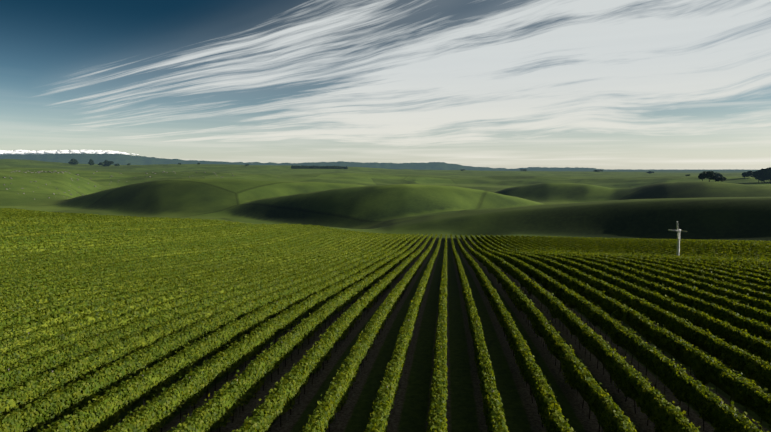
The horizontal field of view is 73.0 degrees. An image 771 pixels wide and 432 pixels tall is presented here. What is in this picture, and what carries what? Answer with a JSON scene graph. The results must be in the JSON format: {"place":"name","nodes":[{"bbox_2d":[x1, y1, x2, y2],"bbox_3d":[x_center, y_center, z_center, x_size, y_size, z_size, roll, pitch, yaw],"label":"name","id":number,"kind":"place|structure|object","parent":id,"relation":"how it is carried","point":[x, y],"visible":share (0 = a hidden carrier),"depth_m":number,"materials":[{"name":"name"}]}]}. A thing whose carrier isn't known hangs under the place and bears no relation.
{"place":"outdoors","nodes":[
{"label":"outdoors","id":0,"kind":"place"},
{"bbox_2d":[0,150,138,154],"bbox_3d":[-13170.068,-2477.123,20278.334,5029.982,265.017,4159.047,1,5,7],"label":"snowy mountains","id":1,"kind":"structure","parent":0,"point":[21,152],"depth_m":20471.26,"materials":[{"name":"white snow"}]},
{"bbox_2d":[0,153,770,431],"bbox_3d":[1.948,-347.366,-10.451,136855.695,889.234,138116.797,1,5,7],"label":"ground","id":2,"kind":"structure","parent":0,"point":[437,198],"depth_m":343.13,"materials":[{"name":"green plant"}]},
{"bbox_2d":[3,171,233,197],"bbox_3d":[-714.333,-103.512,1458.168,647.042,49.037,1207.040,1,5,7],"label":"rock outcrops","id":3,"kind":"object","parent":2,"relation":"on","point":[78,174],"visible":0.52,"depth_m":1213.02,"materials":[{"name":"grey stone"}]},
{"bbox_2d":[8,259,761,431],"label":"vine posts","id":4,"kind":"object","parent":2,"relation":"on","point":[400,345],"visible":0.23,"depth_m":36.93,"materials":[{"name":"brown wood"}]},
{"bbox_2d":[0,208,770,431],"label":"grapevine leaves","id":5,"kind":"object","parent":2,"relation":"on","point":[713,380],"visible":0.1,"depth_m":41.17,"materials":[{"name":"green plant"}]},
{"bbox_2d":[0,249,770,336],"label":"vineyard rows","id":6,"kind":"object","parent":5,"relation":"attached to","point":[675,300],"visible":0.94,"depth_m":59.89,"materials":[{"name":"green plant"}]},
{"bbox_2d":[0,302,770,431],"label":"vineyard rows","id":7,"kind":"object","parent":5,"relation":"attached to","point":[485,371],"visible":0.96,"depth_m":28.40,"materials":[{"name":"green plant"}]},
{"bbox_2d":[0,208,770,263],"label":"vineyard rows","id":8,"kind":"object","parent":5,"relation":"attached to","point":[391,252],"visible":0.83,"depth_m":158.14,"materials":[{"name":"green plant"}]},
{"bbox_2d":[58,286,764,431],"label":"vine trunks","id":9,"kind":"object","parent":2,"relation":"on","point":[504,335],"visible":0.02,"depth_m":33.39,"materials":[{"name":"brown wood"}]},
{"bbox_2d":[68,158,770,182],"bbox_3d":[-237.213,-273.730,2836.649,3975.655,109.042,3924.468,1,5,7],"label":"trees","id":10,"kind":"object","parent":2,"relation":"on","point":[762,174],"materials":[{"name":"green plant"}]},
{"bbox_2d":[668,221,686,254],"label":"cross","id":11,"kind":"object","parent":2,"relation":"on","point":[678,240],"visible":0.67,"depth_m":143.16,"materials":[{"name":"white paint"}]},
{"bbox_2d":[0,0,770,169],"label":"sky","id":12,"kind":"structure","parent":0,"point":[508,84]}
]}

